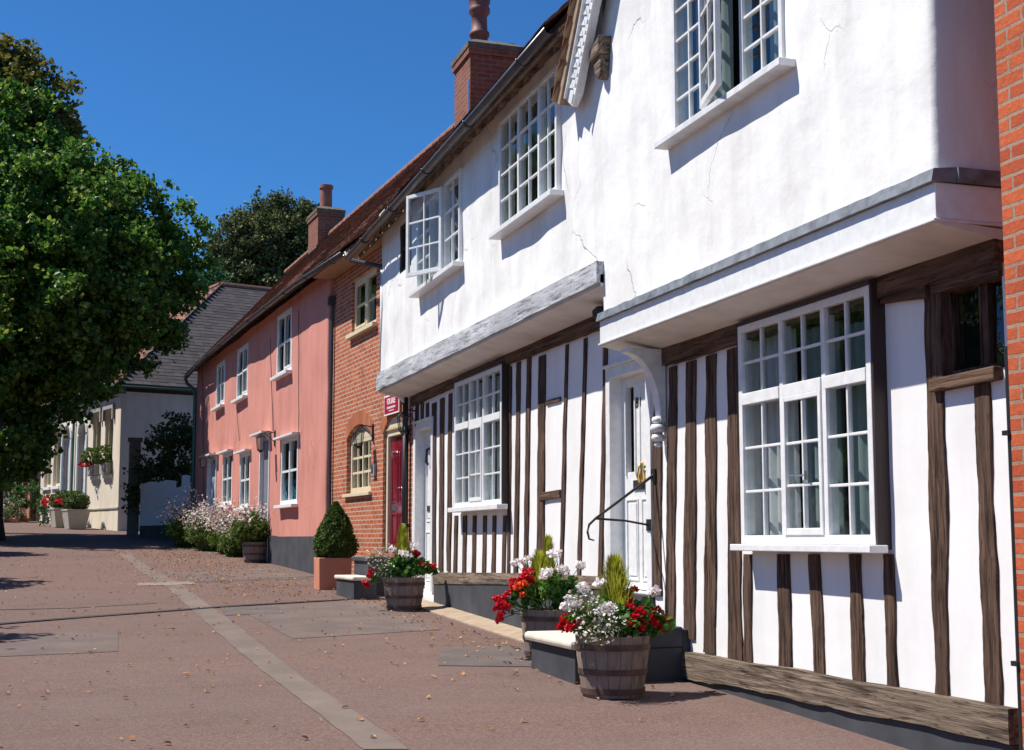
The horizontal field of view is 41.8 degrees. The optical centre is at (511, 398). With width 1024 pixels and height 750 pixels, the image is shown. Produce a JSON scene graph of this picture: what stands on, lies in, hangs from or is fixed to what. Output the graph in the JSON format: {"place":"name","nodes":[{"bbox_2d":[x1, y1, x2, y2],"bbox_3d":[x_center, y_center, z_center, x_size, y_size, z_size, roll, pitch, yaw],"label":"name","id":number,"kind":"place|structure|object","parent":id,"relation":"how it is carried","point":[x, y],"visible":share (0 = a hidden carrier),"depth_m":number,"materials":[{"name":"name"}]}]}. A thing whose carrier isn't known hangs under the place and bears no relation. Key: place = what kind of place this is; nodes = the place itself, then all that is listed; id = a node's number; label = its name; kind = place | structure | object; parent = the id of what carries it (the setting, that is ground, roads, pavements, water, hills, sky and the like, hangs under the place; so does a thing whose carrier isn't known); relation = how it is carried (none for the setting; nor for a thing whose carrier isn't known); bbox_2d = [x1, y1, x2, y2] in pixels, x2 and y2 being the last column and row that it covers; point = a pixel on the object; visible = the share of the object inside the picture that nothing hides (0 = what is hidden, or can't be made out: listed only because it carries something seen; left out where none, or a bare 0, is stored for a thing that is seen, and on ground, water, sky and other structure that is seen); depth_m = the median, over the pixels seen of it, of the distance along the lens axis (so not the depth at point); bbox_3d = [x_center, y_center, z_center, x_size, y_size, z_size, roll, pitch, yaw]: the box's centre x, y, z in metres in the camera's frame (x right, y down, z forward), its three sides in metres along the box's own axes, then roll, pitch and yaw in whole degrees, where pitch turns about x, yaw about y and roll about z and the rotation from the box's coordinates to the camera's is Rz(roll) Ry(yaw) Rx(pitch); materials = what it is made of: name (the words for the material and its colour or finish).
{"place":"outdoors","nodes":[
{"label":"outdoors","id":0,"kind":"place"},
{"bbox_2d":[118,553,407,748],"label":"path","id":1,"kind":"structure","parent":0,"point":[327,707],"depth_m":10.72,"materials":[{"name":"grey concrete"}]},
{"bbox_2d":[0,0,567,275],"label":"sky","id":2,"kind":"structure","parent":0,"point":[222,100],"materials":[{"name":"blue"}]},
{"bbox_2d":[0,518,908,749],"bbox_3d":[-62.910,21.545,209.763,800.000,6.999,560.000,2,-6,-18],"label":"ground","id":3,"kind":"structure","parent":0,"point":[460,711],"depth_m":10.11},
{"bbox_2d":[3,498,25,522],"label":"potted shrub","id":4,"kind":"object","parent":3,"relation":"on","point":[8,513],"visible":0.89,"depth_m":55.12,"materials":[{"name":"green plant"}]},
{"bbox_2d":[6,479,42,521],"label":"potted shrub","id":5,"kind":"object","parent":3,"relation":"on","point":[36,493],"visible":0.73,"depth_m":56.01,"materials":[{"name":"plant"}]},
{"bbox_2d":[35,471,40,520],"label":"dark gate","id":6,"kind":"structure","parent":3,"relation":"on","point":[39,482],"depth_m":57.09,"materials":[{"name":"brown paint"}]},
{"bbox_2d":[0,32,93,180],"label":"bronze tree","id":7,"kind":"object","parent":3,"relation":"on","point":[24,65],"visible":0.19,"depth_m":44.96,"materials":[{"name":"green plant"}]},
{"bbox_2d":[3,352,91,520],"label":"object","id":8,"kind":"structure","parent":3,"relation":"on","point":[27,511],"depth_m":57.64,"materials":[{"name":"green plant"}]},
{"bbox_2d":[3,482,21,500],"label":"climbing plant","id":9,"kind":"object","parent":8,"relation":"attached to","point":[6,495],"visible":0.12,"depth_m":59.10,"materials":[{"name":"green plant"}]},
{"bbox_2d":[48,508,69,526],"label":"planter","id":10,"kind":"object","parent":3,"relation":"on","point":[56,517],"visible":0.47,"depth_m":50.16,"materials":[{"name":"stone"}]},
{"bbox_2d":[35,493,65,525],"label":"trailing plant","id":11,"kind":"object","parent":10,"relation":"in","point":[43,502],"visible":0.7,"depth_m":51.30,"materials":[{"name":"red plant"}]},
{"bbox_2d":[49,490,70,507],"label":"clipped ball shrub","id":12,"kind":"object","parent":10,"relation":"in","point":[58,495],"visible":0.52,"depth_m":50.31,"materials":[{"name":"green plant"}]},
{"bbox_2d":[0,629,117,655],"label":"path patch","id":13,"kind":"object","parent":3,"relation":"on","point":[51,643],"visible":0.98,"depth_m":13.17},
{"bbox_2d":[0,603,146,609],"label":"path seam","id":14,"kind":"object","parent":3,"relation":"on","point":[71,607],"visible":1,"depth_m":17.39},
{"bbox_2d":[61,509,90,528],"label":"planter","id":15,"kind":"object","parent":3,"relation":"on","point":[75,518],"visible":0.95,"depth_m":48.76,"materials":[{"name":"stone"}]},
{"bbox_2d":[62,490,90,508],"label":"clipped ball shrub","id":16,"kind":"object","parent":15,"relation":"in","point":[76,499],"visible":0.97,"depth_m":48.84,"materials":[{"name":"green plant"}]},
{"bbox_2d":[0,74,220,540],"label":"sycamore tree","id":17,"kind":"object","parent":3,"relation":"on","point":[93,260],"visible":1,"depth_m":39.19,"materials":[{"name":"green plant"}]},
{"bbox_2d":[126,437,142,534],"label":"gate pier","id":18,"kind":"structure","parent":3,"relation":"on","point":[132,519],"depth_m":44.26,"materials":[{"name":"brick"}]},
{"bbox_2d":[39,282,271,530],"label":"rendered building","id":19,"kind":"structure","parent":3,"relation":"on","point":[138,406],"depth_m":50.10,"materials":[{"name":"beige paint"}]},
{"bbox_2d":[41,461,50,490],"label":"window","id":20,"kind":"structure","parent":19,"relation":"in","point":[48,482],"depth_m":56.48,"materials":[{"name":"beige paint"}]},
{"bbox_2d":[50,424,62,489],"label":"window","id":21,"kind":"structure","parent":19,"relation":"in","point":[58,458],"depth_m":55.37,"materials":[{"name":"beige paint"}]},
{"bbox_2d":[66,431,71,490],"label":"door","id":22,"kind":"structure","parent":19,"relation":"in","point":[69,438],"depth_m":54.18,"materials":[{"name":"paint"}]},
{"bbox_2d":[81,427,86,494],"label":"door","id":23,"kind":"structure","parent":19,"relation":"in","point":[85,432],"depth_m":52.36,"materials":[{"name":"paint"}]},
{"bbox_2d":[87,464,98,475],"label":"window box","id":24,"kind":"object","parent":19,"relation":"attached to","point":[93,470],"visible":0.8,"depth_m":50.02,"materials":[{"name":"grey stone"}]},
{"bbox_2d":[77,447,99,467],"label":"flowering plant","id":25,"kind":"object","parent":24,"relation":"in","point":[85,453],"visible":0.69,"depth_m":50.12,"materials":[{"name":"green plant"}]},
{"bbox_2d":[89,407,105,479],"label":"window","id":26,"kind":"structure","parent":19,"relation":"in","point":[98,417],"depth_m":50.89,"materials":[{"name":"beige paint"}]},
{"bbox_2d":[99,462,111,474],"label":"window box","id":27,"kind":"object","parent":19,"relation":"attached to","point":[105,468],"visible":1,"depth_m":48.73,"materials":[{"name":"grey stone"}]},
{"bbox_2d":[91,444,112,464],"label":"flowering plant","id":28,"kind":"object","parent":27,"relation":"in","point":[98,450],"visible":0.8,"depth_m":48.89,"materials":[{"name":"green plant"}]},
{"bbox_2d":[101,404,114,477],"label":"window","id":29,"kind":"structure","parent":19,"relation":"in","point":[112,406],"depth_m":49.61,"materials":[{"name":"beige paint"}]},
{"bbox_2d":[120,410,192,515],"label":"garden shrub","id":30,"kind":"object","parent":3,"relation":"on","point":[150,470],"visible":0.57,"depth_m":43.82,"materials":[{"name":"green plant"}]},
{"bbox_2d":[139,475,190,540],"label":"garden wall","id":31,"kind":"structure","parent":3,"relation":"on","point":[153,496],"depth_m":41.48,"materials":[{"name":"paint"}]},
{"bbox_2d":[137,581,194,585],"bbox_3d":[-5.754,3.076,22.246,1.131,0.035,0.622,4,-7,-31],"label":"path patch","id":32,"kind":"object","parent":3,"relation":"on","point":[163,583],"visible":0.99,"depth_m":22.23,"materials":[{"name":"grey concrete"}]},
{"bbox_2d":[157,485,212,547],"bbox_3d":[-8.784,3.248,36.430,1.778,1.773,1.772,2,-6,-18],"label":"gaura clump","id":33,"kind":"object","parent":3,"relation":"on","point":[175,530],"visible":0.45,"depth_m":36.08,"materials":[{"name":"green plant"}]},
{"bbox_2d":[0,595,380,623],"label":"path seam","id":34,"kind":"object","parent":3,"relation":"on","point":[165,610],"visible":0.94,"depth_m":16.98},
{"bbox_2d":[169,258,232,291],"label":"light green tree","id":35,"kind":"object","parent":3,"relation":"on","point":[212,277],"visible":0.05,"depth_m":77.64,"materials":[{"name":"green plant"}]},
{"bbox_2d":[179,492,225,550],"bbox_3d":[-7.726,3.215,34.663,1.759,1.671,1.866,2,-6,-18],"label":"gaura clump","id":36,"kind":"object","parent":3,"relation":"on","point":[198,535],"visible":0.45,"depth_m":34.32,"materials":[{"name":"pink plant"}]},
{"bbox_2d":[197,497,235,553],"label":"gaura clump","id":37,"kind":"object","parent":3,"relation":"on","point":[213,520],"visible":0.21,"depth_m":32.90,"materials":[{"name":"pink plant"}]},
{"bbox_2d":[212,513,242,556],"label":"gaura clump","id":38,"kind":"object","parent":3,"relation":"on","point":[230,546],"visible":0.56,"depth_m":31.52,"materials":[{"name":"green plant"}]},
{"bbox_2d":[162,567,305,582],"bbox_3d":[-5.151,3.257,24.747,2.296,0.163,4.056,2,-6,-22],"label":"path patch","id":39,"kind":"object","parent":3,"relation":"on","point":[256,573],"visible":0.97,"depth_m":24.56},
{"bbox_2d":[189,576,313,581],"bbox_3d":[-4.526,3.178,23.558,2.656,0.053,0.173,5,-8,-42],"label":"path seam","id":40,"kind":"object","parent":3,"relation":"on","point":[254,578],"visible":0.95,"depth_m":23.52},
{"bbox_2d":[220,605,284,614],"bbox_3d":[-3.358,2.735,17.311,0.842,0.044,1.460,2,-6,-18],"label":"path patch","id":41,"kind":"object","parent":3,"relation":"on","point":[263,609],"visible":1,"depth_m":17.22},
{"bbox_2d":[242,542,266,562],"bbox_3d":[-5.578,3.348,29.109,0.587,0.440,0.587,2,-6,-18],"label":"half barrel","id":42,"kind":"object","parent":3,"relation":"on","point":[254,552],"visible":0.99,"depth_m":28.88,"materials":[{"name":"wood"}]},
{"bbox_2d":[222,494,269,545],"bbox_3d":[-5.658,2.715,29.251,1.328,1.238,1.263,2,-6,-18],"label":"gaura clump","id":43,"kind":"object","parent":42,"relation":"in","point":[250,526],"visible":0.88,"depth_m":28.98,"materials":[{"name":"green plant"}]},
{"bbox_2d":[202,185,319,286],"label":"dark pine tree","id":44,"kind":"object","parent":3,"relation":"on","point":[263,244],"visible":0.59,"depth_m":93.87,"materials":[{"name":"green plant"}]},
{"bbox_2d":[183,124,453,573],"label":"rendered house","id":45,"kind":"structure","parent":3,"relation":"on","point":[260,427],"depth_m":28.98,"materials":[{"name":"pink paint"}]},
{"bbox_2d":[210,461,215,510],"bbox_3d":[-8.057,2.882,36.313,0.057,2.360,1.330,2,-6,-22],"label":"door","id":46,"kind":"structure","parent":45,"relation":"in","point":[213,466],"depth_m":36.60,"materials":[{"name":"blue paint"}]},
{"bbox_2d":[211,359,224,411],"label":"window","id":47,"kind":"structure","parent":45,"relation":"in","point":[220,376],"depth_m":35.67,"materials":[{"name":"white paint"}]},
{"bbox_2d":[216,449,239,507],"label":"window","id":48,"kind":"structure","parent":45,"relation":"in","point":[227,454],"depth_m":34.28,"materials":[{"name":"white paint"}]},
{"bbox_2d":[231,342,248,403],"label":"window","id":49,"kind":"structure","parent":45,"relation":"in","point":[242,353],"depth_m":32.81,"materials":[{"name":"white paint"}]},
{"bbox_2d":[233,449,250,510],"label":"window","id":50,"kind":"structure","parent":45,"relation":"in","point":[244,490],"depth_m":31.98,"materials":[{"name":"white paint"}]},
{"bbox_2d":[263,440,268,517],"bbox_3d":[-5.394,2.269,29.668,0.053,2.690,0.960,2,-6,-22],"label":"door","id":51,"kind":"structure","parent":45,"relation":"in","point":[265,483],"depth_m":29.91,"materials":[{"name":"grey paint"}]},
{"bbox_2d":[270,307,291,380],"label":"window","id":52,"kind":"structure","parent":45,"relation":"in","point":[284,321],"depth_m":28.50,"materials":[{"name":"white paint"}]},
{"bbox_2d":[273,432,299,508],"bbox_3d":[-4.362,1.509,27.487,0.750,1.485,1.840,2,-6,-22],"label":"window","id":53,"kind":"structure","parent":45,"relation":"in","point":[290,444],"depth_m":27.83,"materials":[{"name":"white paint"}]},
{"bbox_2d":[314,557,351,589],"bbox_3d":[-2.900,2.833,21.633,0.530,0.525,0.530,2,-6,-18],"label":"square planter","id":54,"kind":"object","parent":3,"relation":"on","point":[327,570],"visible":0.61,"depth_m":21.38,"materials":[{"name":"ceramic"}]},
{"bbox_2d":[312,501,360,557],"bbox_3d":[-2.854,2.130,21.708,0.808,0.936,0.795,2,-6,-18],"label":"topiary cone","id":55,"kind":"object","parent":54,"relation":"in","point":[335,536],"visible":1,"depth_m":21.52,"materials":[{"name":"green plant"}]},
{"bbox_2d":[0,546,677,745],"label":"fallen leaves","id":56,"kind":"object","parent":3,"relation":"on","point":[321,719],"visible":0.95,"depth_m":18.73,"materials":[{"name":"brown plant"}]},
{"bbox_2d":[249,601,438,638],"bbox_3d":[-2.193,2.676,16.374,1.952,0.146,4.880,2,-6,-18],"label":"path patch","id":57,"kind":"object","parent":3,"relation":"on","point":[295,621],"visible":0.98,"depth_m":15.89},
{"bbox_2d":[313,225,412,599],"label":"brick cottage","id":58,"kind":"structure","parent":3,"relation":"on","point":[370,473],"depth_m":22.56,"materials":[{"name":"orange brick"}]},
{"bbox_2d":[342,436,371,497],"bbox_3d":[-2.360,1.162,22.914,0.675,1.040,1.720,2,-6,-22],"label":"window","id":59,"kind":"structure","parent":58,"relation":"in","point":[360,458],"depth_m":23.03,"materials":[{"name":"beige paint"}]},
{"bbox_2d":[345,268,377,339],"bbox_3d":[-2.255,-1.619,23.010,0.785,1.050,1.740,2,-6,-22],"label":"window","id":60,"kind":"structure","parent":58,"relation":"in","point":[365,287],"depth_m":23.17,"materials":[{"name":"beige paint"}]},
{"bbox_2d":[384,396,399,415],"bbox_3d":[-1.881,0.093,20.949,0.027,0.314,0.806,2,-6,-22],"label":"for sale sign","id":61,"kind":"object","parent":58,"relation":"attached to","point":[391,405],"visible":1,"depth_m":20.94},
{"bbox_2d":[390,435,401,549],"bbox_3d":[-1.771,1.481,20.886,0.107,1.820,0.920,2,-6,-22],"label":"door","id":62,"kind":"structure","parent":58,"relation":"in","point":[396,441],"depth_m":21.03,"materials":[{"name":"wood"}]},
{"bbox_2d":[383,577,424,610],"bbox_3d":[-1.415,2.565,17.546,0.549,0.420,0.549,2,-6,-18],"label":"half barrel","id":63,"kind":"object","parent":3,"relation":"on","point":[404,594],"visible":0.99,"depth_m":17.33,"materials":[{"name":"wood"}]},
{"bbox_2d":[361,568,389,587],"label":"geranium","id":64,"kind":"object","parent":63,"relation":"in","point":[371,576],"visible":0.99,"depth_m":17.42,"materials":[{"name":"red plant"}]},
{"bbox_2d":[364,544,394,576],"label":"daisy clump","id":65,"kind":"object","parent":63,"relation":"in","point":[377,560],"visible":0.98,"depth_m":17.46,"materials":[{"name":"white plant"}]},
{"bbox_2d":[395,523,409,552],"bbox_3d":[-1.442,1.874,17.724,0.267,0.458,0.249,-3,-7,30],"label":"conifer","id":66,"kind":"object","parent":63,"relation":"in","point":[402,543],"visible":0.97,"depth_m":17.67,"materials":[{"name":"green plant"}]},
{"bbox_2d":[381,541,427,577],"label":"geranium","id":67,"kind":"object","parent":63,"relation":"on","point":[403,561],"visible":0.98,"depth_m":17.52,"materials":[{"name":"green plant"}]},
{"bbox_2d":[407,549,438,577],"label":"geranium","id":68,"kind":"object","parent":63,"relation":"on","point":[430,568],"visible":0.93,"depth_m":17.64,"materials":[{"name":"red plant"}]},
{"bbox_2d":[421,599,523,642],"bbox_3d":[-0.368,2.807,15.612,0.310,0.681,8.244,2,-6,-18],"label":"kerb strip","id":69,"kind":"object","parent":3,"relation":"on","point":[492,626],"visible":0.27,"depth_m":15.77,"materials":[{"name":"stone"}]},
{"bbox_2d":[438,645,530,666],"bbox_3d":[-0.231,2.381,12.408,0.914,0.041,1.859,0,-6,-3],"label":"path patch","id":70,"kind":"object","parent":3,"relation":"on","point":[458,657],"visible":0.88,"depth_m":12.21,"materials":[{"name":"concrete"}]},
{"bbox_2d":[345,0,646,628],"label":"timber framed cottage","id":71,"kind":"structure","parent":3,"relation":"on","point":[493,358],"depth_m":15.13,"materials":[{"name":"white paint"}]},
{"bbox_2d":[401,218,410,272],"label":"small window","id":72,"kind":"structure","parent":71,"relation":"in","point":[403,228],"depth_m":19.33,"materials":[{"name":"brown paint"}]},
{"bbox_2d":[424,430,430,588],"bbox_3d":[-1.160,1.588,19.225,0.125,2.300,0.906,2,-6,-18],"label":"door","id":73,"kind":"structure","parent":71,"relation":"in","point":[427,433],"depth_m":19.47,"materials":[{"name":"white paint"}]},
{"bbox_2d":[406,168,463,297],"bbox_3d":[-0.822,-2.083,17.207,0.985,1.240,2.270,2,-6,-18],"label":"window","id":74,"kind":"structure","parent":71,"relation":"in","point":[445,229],"depth_m":17.10,"materials":[{"name":"white paint"}]},
{"bbox_2d":[447,362,509,512],"bbox_3d":[-0.164,0.538,16.500,0.715,1.700,2.170,2,-6,-18],"label":"window","id":75,"kind":"structure","parent":71,"relation":"in","point":[488,423],"depth_m":16.25,"materials":[{"name":"white paint"}]},
{"bbox_2d":[489,64,563,239],"bbox_3d":[0.401,-2.482,13.837,0.735,1.330,2.020,2,-6,-18],"label":"window","id":76,"kind":"structure","parent":71,"relation":"in","point":[538,131],"depth_m":13.94,"materials":[{"name":"white paint"}]},
{"bbox_2d":[520,607,574,657],"bbox_3d":[0.352,2.158,12.298,0.558,0.440,0.558,2,-6,-18],"label":"half barrel","id":77,"kind":"object","parent":3,"relation":"on","point":[546,619],"visible":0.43,"depth_m":12.08,"materials":[{"name":"wood"}]},
{"bbox_2d":[491,567,541,623],"bbox_3d":[0.066,1.796,12.198,0.512,0.514,0.292,2,-6,-18],"label":"geranium","id":78,"kind":"object","parent":77,"relation":"in","point":[504,604],"visible":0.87,"depth_m":12.14,"materials":[{"name":"red plant"}]},
{"bbox_2d":[512,580,551,609],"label":"geranium","id":79,"kind":"object","parent":77,"relation":"in","point":[520,585],"visible":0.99,"depth_m":12.09,"materials":[{"name":"orange plant"}]},
{"bbox_2d":[528,549,557,597],"bbox_3d":[0.254,1.619,12.291,0.398,0.494,0.422,2,-6,-18],"label":"conifer","id":80,"kind":"object","parent":77,"relation":"in","point":[538,562],"visible":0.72,"depth_m":12.27,"materials":[{"name":"green plant"}]},
{"bbox_2d":[510,548,587,609],"bbox_3d":[0.357,1.686,12.271,0.705,0.622,0.382,2,-6,-18],"label":"geranium","id":81,"kind":"object","parent":77,"relation":"on","point":[557,594],"visible":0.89,"depth_m":12.26,"materials":[{"name":"white plant"}]},
{"bbox_2d":[541,534,559,576],"bbox_3d":[0.335,1.502,12.516,0.239,0.498,0.238,2,-6,-18],"label":"conifer","id":82,"kind":"object","parent":77,"relation":"in","point":[547,543],"visible":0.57,"depth_m":12.49,"materials":[{"name":"green plant"}]},
{"bbox_2d":[525,607,682,683],"bbox_3d":[0.652,2.182,11.336,0.977,0.730,1.740,2,-6,-18],"label":"doorstep","id":83,"kind":"object","parent":3,"relation":"on","point":[553,654],"visible":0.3,"depth_m":10.69,"materials":[{"name":"stone"}]},
{"bbox_2d":[575,632,649,698],"bbox_3d":[0.740,1.965,9.856,0.558,0.440,0.558,2,-6,-18],"label":"half barrel","id":84,"kind":"object","parent":3,"relation":"on","point":[617,668],"visible":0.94,"depth_m":9.64,"materials":[{"name":"wood"}]},
{"bbox_2d":[555,608,604,636],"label":"geranium","id":85,"kind":"object","parent":84,"relation":"in","point":[569,623],"visible":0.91,"depth_m":9.71,"materials":[{"name":"red plant"}]},
{"bbox_2d":[563,585,625,648],"bbox_3d":[0.611,1.577,9.685,0.425,0.447,0.462,2,-6,-18],"label":"daisy clump","id":86,"kind":"object","parent":84,"relation":"in","point":[597,626],"visible":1,"depth_m":9.62,"materials":[{"name":"white plant"}]},
{"bbox_2d":[559,577,660,636],"bbox_3d":[0.753,1.566,9.883,0.812,0.485,0.413,2,-6,-18],"label":"geranium","id":87,"kind":"object","parent":84,"relation":"on","point":[608,608],"visible":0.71,"depth_m":9.84,"materials":[{"name":"white plant"}]},
{"bbox_2d":[589,552,637,606],"bbox_3d":[0.780,1.376,10.025,0.388,0.478,0.403,2,-6,-18],"label":"conifer","id":88,"kind":"object","parent":84,"relation":"in","point":[617,580],"visible":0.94,"depth_m":9.97,"materials":[{"name":"green plant"}]},
{"bbox_2d":[599,585,638,636],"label":"geranium","id":89,"kind":"object","parent":84,"relation":"on","point":[635,589],"visible":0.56,"depth_m":10.06,"materials":[{"name":"plant"}]},
{"bbox_2d":[605,596,675,639],"bbox_3d":[0.942,1.646,9.955,0.756,0.343,0.389,5,-8,-41],"label":"geranium","id":90,"kind":"object","parent":84,"relation":"in","point":[644,618],"visible":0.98,"depth_m":9.87,"materials":[{"name":"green plant"}]},
{"bbox_2d":[551,0,1018,749],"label":"timber framed cottage","id":91,"kind":"structure","parent":3,"relation":"on","point":[801,314],"depth_m":8.72,"materials":[{"name":"white paint"}]},
{"bbox_2d":[622,373,646,589],"bbox_3d":[1.268,0.748,12.093,0.370,1.940,0.830,2,-6,-18],"label":"door","id":92,"kind":"structure","parent":91,"relation":"in","point":[634,505],"depth_m":12.16,"materials":[{"name":"white paint"}]},
{"bbox_2d":[654,0,795,149],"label":"window","id":93,"kind":"structure","parent":91,"relation":"in","point":[736,48],"depth_m":9.88,"materials":[{"name":"white paint"}]},
{"bbox_2d":[730,280,891,552],"bbox_3d":[2.211,0.203,9.113,0.715,1.672,1.830,2,-6,-18],"label":"window","id":94,"kind":"structure","parent":91,"relation":"in","point":[822,397],"depth_m":8.92,"materials":[{"name":"white paint"}]},
{"bbox_2d":[929,278,1004,391],"bbox_3d":[2.777,-0.363,7.552,0.585,0.619,0.625,2,-6,-18],"label":"oak window","id":95,"kind":"structure","parent":91,"relation":"in","point":[975,313],"depth_m":7.60,"materials":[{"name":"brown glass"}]},
{"bbox_2d":[994,0,1023,749],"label":"brick house","id":96,"kind":"structure","parent":3,"relation":"on","point":[1009,27],"depth_m":6.59,"materials":[{"name":"red brick"}]}
]}

